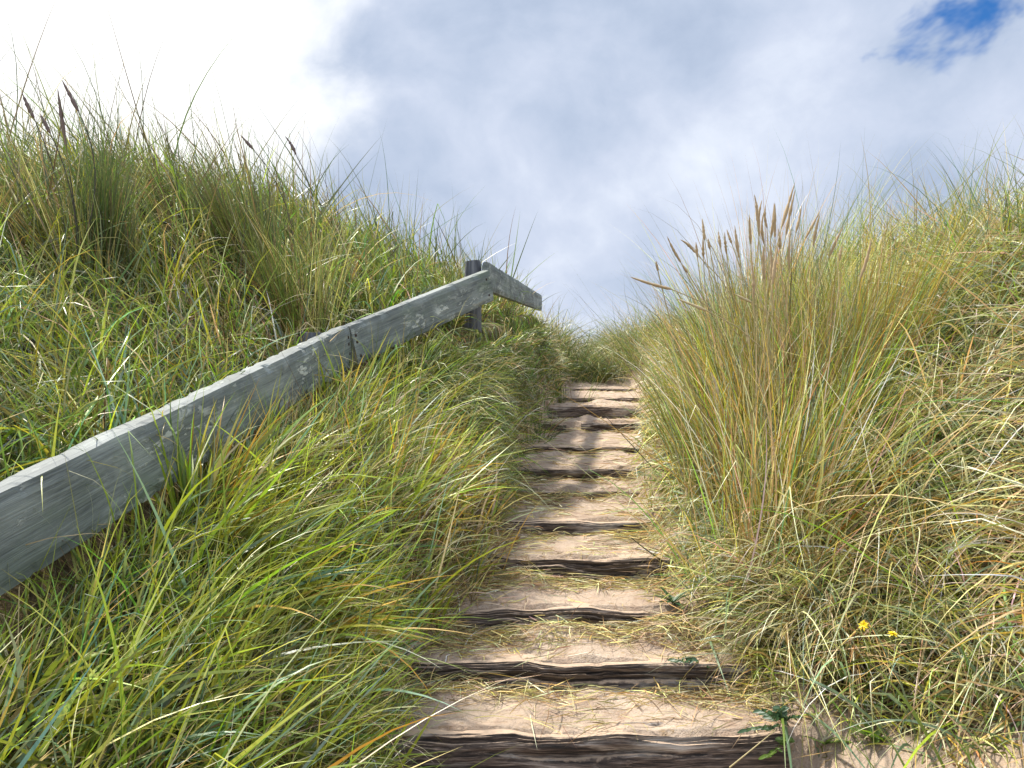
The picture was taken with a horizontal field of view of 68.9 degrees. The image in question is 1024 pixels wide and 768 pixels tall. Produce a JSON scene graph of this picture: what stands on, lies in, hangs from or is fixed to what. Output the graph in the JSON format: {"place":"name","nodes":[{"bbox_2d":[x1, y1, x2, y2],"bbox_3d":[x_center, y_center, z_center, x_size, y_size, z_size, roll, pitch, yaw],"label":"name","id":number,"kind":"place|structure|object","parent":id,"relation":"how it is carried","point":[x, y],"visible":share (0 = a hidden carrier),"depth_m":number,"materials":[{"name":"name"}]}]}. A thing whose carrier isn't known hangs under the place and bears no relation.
{"place":"outdoors","nodes":[
{"label":"outdoors","id":0,"kind":"place"},
{"bbox_2d":[0,296,580,767],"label":"bank grass","id":1,"kind":"structure","parent":0,"point":[406,432],"depth_m":2.29,"materials":[{"name":"green plant"}]},
{"bbox_2d":[0,203,1023,767],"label":"sand","id":2,"kind":"structure","parent":0,"point":[536,597],"depth_m":2.82,"materials":[{"name":"beige sand"}]},
{"bbox_2d":[15,587,19,741],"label":"grass stalk","id":3,"kind":"object","parent":2,"relation":"on","point":[18,638],"depth_m":1.62,"materials":[{"name":"green plant"}]},
{"bbox_2d":[0,80,136,303],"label":"marram tussock","id":4,"kind":"object","parent":2,"relation":"on","point":[78,238],"visible":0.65,"depth_m":3.51,"materials":[{"name":"green plant"}]},
{"bbox_2d":[1,54,173,303],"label":"grass tuft","id":5,"kind":"object","parent":2,"relation":"on","point":[114,188],"visible":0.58,"depth_m":3.70,"materials":[{"name":"green plant"}]},
{"bbox_2d":[100,531,136,586],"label":"grass stalk","id":6,"kind":"object","parent":2,"relation":"on","point":[112,549],"depth_m":2.14,"materials":[{"name":"green plant"}]},
{"bbox_2d":[31,529,287,767],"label":"grass tuft","id":7,"kind":"object","parent":2,"relation":"on","point":[189,737],"visible":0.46,"depth_m":1.75,"materials":[{"name":"green plant"}]},
{"bbox_2d":[166,592,219,733],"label":"grass stalk","id":8,"kind":"object","parent":2,"relation":"on","point":[178,621],"depth_m":1.93,"materials":[{"name":"green plant"}]},
{"bbox_2d":[96,94,316,304],"bbox_3d":[-1.841,-1.080,4.476,1.172,1.323,1.356,0,0,40],"label":"grass tuft","id":9,"kind":"object","parent":2,"relation":"on","point":[215,209],"visible":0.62,"depth_m":4.47,"materials":[{"name":"green plant"}]},
{"bbox_2d":[135,366,344,603],"bbox_3d":[-0.922,0.291,2.642,0.815,0.795,1.063,0,0,0],"label":"grass tuft","id":10,"kind":"object","parent":2,"relation":"on","point":[260,443],"visible":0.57,"depth_m":2.51,"materials":[{"name":"green plant"}]},
{"bbox_2d":[0,260,541,595],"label":"rail fence","id":11,"kind":"object","parent":2,"relation":"on","point":[23,522],"visible":0.91,"depth_m":2.50,"materials":[{"name":"grey wood"}]},
{"bbox_2d":[0,0,566,625],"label":"dune grass","id":12,"kind":"structure","parent":2,"relation":"on","point":[400,272],"depth_m":3.77,"materials":[{"name":"green plant"}]},
{"bbox_2d":[188,136,399,342],"bbox_3d":[-1.219,-0.778,4.383,1.254,1.454,1.253,0,0,44],"label":"marram tussock","id":13,"kind":"object","parent":2,"relation":"on","point":[290,305],"visible":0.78,"depth_m":4.40,"materials":[{"name":"green plant"}]},
{"bbox_2d":[262,525,475,720],"bbox_3d":[-0.484,0.815,2.526,0.760,0.678,0.746,0,0,0],"label":"grass tuft","id":14,"kind":"object","parent":2,"relation":"on","point":[387,627],"visible":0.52,"depth_m":2.48,"materials":[{"name":"green plant"}]},
{"bbox_2d":[318,613,452,767],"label":"grass tuft","id":15,"kind":"object","parent":2,"relation":"on","point":[384,697],"visible":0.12,"depth_m":2.46,"materials":[{"name":"green plant"}]},
{"bbox_2d":[365,297,464,368],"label":"grass tuft","id":16,"kind":"object","parent":2,"relation":"on","point":[414,340],"visible":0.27,"depth_m":4.95,"materials":[{"name":"green plant"}]},
{"bbox_2d":[496,290,561,439],"bbox_3d":[0.281,-0.202,7.731,1.279,1.576,0.757,0,0,-45],"label":"grass tuft","id":17,"kind":"object","parent":2,"relation":"on","point":[507,314],"visible":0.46,"depth_m":7.59,"materials":[{"name":"green plant"}]},
{"bbox_2d":[481,254,580,445],"bbox_3d":[-0.017,-0.381,7.528,1.633,2.023,1.473,0,0,0],"label":"grass tussock","id":18,"kind":"object","parent":2,"relation":"on","point":[515,327],"depth_m":7.48,"materials":[{"name":"green plant"}]},
{"bbox_2d":[541,424,565,431],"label":"timber step","id":19,"kind":"object","parent":2,"relation":"on","point":[559,429],"visible":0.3,"depth_m":8.60,"materials":[{"name":"brown wood"}]},
{"bbox_2d":[452,603,694,631],"bbox_3d":[0.270,1.066,3.314,1.260,0.172,0.143,0,0,-1],"label":"timber step","id":20,"kind":"object","parent":2,"relation":"on","point":[583,611],"visible":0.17,"depth_m":3.26,"materials":[{"name":"brown wood"}]},
{"bbox_2d":[496,518,654,535],"bbox_3d":[0.352,0.874,4.394,1.140,0.159,0.135,0,0,0],"label":"timber step","id":21,"kind":"object","parent":2,"relation":"on","point":[571,526],"visible":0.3,"depth_m":4.33,"materials":[{"name":"brown wood"}]},
{"bbox_2d":[511,467,642,481],"bbox_3d":[0.460,0.730,5.795,1.311,0.168,0.139,0,0,0],"label":"timber step","id":22,"kind":"object","parent":2,"relation":"on","point":[569,473],"visible":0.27,"depth_m":5.74,"materials":[{"name":"brown wood"}]},
{"bbox_2d":[536,311,624,402],"bbox_3d":[0.694,-0.546,11.106,2.087,1.725,1.304,0,0,28],"label":"grass tussock","id":23,"kind":"object","parent":2,"relation":"on","point":[557,394],"depth_m":11.12,"materials":[{"name":"green plant"}]},
{"bbox_2d":[373,720,788,767],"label":"timber step","id":24,"kind":"object","parent":2,"relation":"on","point":[615,746],"visible":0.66,"depth_m":2.51,"materials":[{"name":"brown wood"}]},
{"bbox_2d":[401,654,760,694],"bbox_3d":[0.210,1.167,2.945,1.540,0.179,0.138,0,0,1],"label":"timber step","id":25,"kind":"object","parent":2,"relation":"on","point":[629,675],"visible":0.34,"depth_m":2.89,"materials":[{"name":"brown wood"}]},
{"bbox_2d":[524,445,639,453],"bbox_3d":[0.654,0.662,7.025,1.358,0.171,0.138,0,0,-1],"label":"timber step","id":26,"kind":"object","parent":2,"relation":"on","point":[566,448],"visible":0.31,"depth_m":6.98,"materials":[{"name":"brown wood"}]},
{"bbox_2d":[488,554,681,580],"bbox_3d":[0.350,0.962,3.775,1.101,0.194,0.141,0,0,1],"label":"timber step","id":27,"kind":"object","parent":2,"relation":"on","point":[616,566],"visible":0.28,"depth_m":3.72,"materials":[{"name":"brown wood"}]},
{"bbox_2d":[631,538,662,560],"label":"twig","id":28,"kind":"object","parent":27,"relation":"on","point":[646,549],"visible":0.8,"depth_m":3.71,"materials":[{"name":"plant"}]},
{"bbox_2d":[536,491,639,498],"bbox_3d":[0.410,0.812,5.165,1.140,0.166,0.143,0,0,-1],"label":"timber step","id":29,"kind":"object","parent":2,"relation":"on","point":[594,493],"visible":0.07,"depth_m":5.11,"materials":[{"name":"brown wood"}]},
{"bbox_2d":[546,313,636,382],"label":"grass tussock","id":30,"kind":"object","parent":2,"relation":"on","point":[596,377],"depth_m":13.94,"materials":[{"name":"green plant"}]},
{"bbox_2d":[547,406,644,418],"bbox_3d":[1.070,0.409,9.667,1.500,0.239,0.139,0,0,-1],"label":"timber step","id":31,"kind":"object","parent":2,"relation":"on","point":[580,411],"visible":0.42,"depth_m":9.61,"materials":[{"name":"brown wood"}]},
{"bbox_2d":[566,388,636,391],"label":"timber step","id":32,"kind":"object","parent":2,"relation":"on","point":[609,389],"visible":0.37,"depth_m":13.01,"materials":[{"name":"brown wood"}]},
{"bbox_2d":[562,398,642,402],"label":"timber step","id":33,"kind":"object","parent":2,"relation":"on","point":[579,400],"visible":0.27,"depth_m":11.61,"materials":[{"name":"brown wood"}]},
{"bbox_2d":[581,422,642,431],"bbox_3d":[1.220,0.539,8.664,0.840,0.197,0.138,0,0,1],"label":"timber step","id":34,"kind":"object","parent":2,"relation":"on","point":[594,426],"visible":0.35,"depth_m":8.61,"materials":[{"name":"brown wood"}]},
{"bbox_2d":[601,411,661,476],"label":"grass stalk","id":35,"kind":"object","parent":2,"relation":"on","point":[631,444],"depth_m":4.71,"materials":[{"name":"plant"}]},
{"bbox_2d":[353,316,916,767],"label":"straw litter","id":36,"kind":"object","parent":2,"relation":"on","point":[475,636],"visible":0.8,"depth_m":3.14,"materials":[{"name":"beige plant"}]},
{"bbox_2d":[653,587,687,607],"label":"leafy weed","id":37,"kind":"object","parent":2,"relation":"on","point":[669,598],"visible":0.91,"depth_m":3.31,"materials":[{"name":"green plant"}]},
{"bbox_2d":[668,656,712,667],"bbox_3d":[0.693,1.081,2.905,0.182,0.066,0.081,0,0,0],"label":"vetch","id":38,"kind":"object","parent":2,"relation":"on","point":[689,660],"visible":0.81,"depth_m":2.89,"materials":[{"name":"green plant"}]},
{"bbox_2d":[729,729,775,767],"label":"grass stalk","id":39,"kind":"object","parent":2,"relation":"on","point":[739,759],"depth_m":2.40,"materials":[{"name":"beige plant"}]},
{"bbox_2d":[495,133,1023,766],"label":"marram tussock","id":40,"kind":"object","parent":2,"relation":"on","point":[793,375],"visible":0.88,"depth_m":3.37,"materials":[{"name":"green plant"}]},
{"bbox_2d":[737,704,803,732],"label":"leafy weed","id":41,"kind":"object","parent":2,"relation":"on","point":[779,714],"visible":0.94,"depth_m":2.53,"materials":[{"name":"green plant"}]},
{"bbox_2d":[758,727,794,759],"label":"leafy weed","id":42,"kind":"object","parent":2,"relation":"on","point":[773,751],"visible":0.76,"depth_m":2.49,"materials":[{"name":"green plant"}]},
{"bbox_2d":[578,124,1007,372],"bbox_3d":[1.793,-0.718,5.400,2.827,2.123,2.865,0,0,0],"label":"marram tussock","id":43,"kind":"object","parent":2,"relation":"on","point":[734,288],"visible":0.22,"depth_m":5.08,"materials":[{"name":"beige plant"}]},
{"bbox_2d":[804,736,848,744],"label":"leafy weed","id":44,"kind":"object","parent":2,"relation":"on","point":[827,742],"visible":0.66,"depth_m":2.52,"materials":[{"name":"green plant"}]},
{"bbox_2d":[846,714,894,744],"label":"leafy weed","id":45,"kind":"object","parent":2,"relation":"on","point":[876,739],"visible":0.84,"depth_m":2.43,"materials":[{"name":"green plant"}]},
{"bbox_2d":[858,620,938,686],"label":"yellow wildflower","id":46,"kind":"object","parent":2,"relation":"on","point":[863,624],"visible":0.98,"depth_m":2.26,"materials":[{"name":"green plant"}]},
{"bbox_2d":[0,0,1023,348],"label":"sky","id":47,"kind":"structure","parent":0,"point":[571,114],"materials":[{"name":"white"}]},
{"bbox_2d":[528,111,1023,767],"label":"slope grass","id":48,"kind":"structure","parent":0,"point":[1008,631],"depth_m":2.87,"materials":[{"name":"green plant"}]}
]}

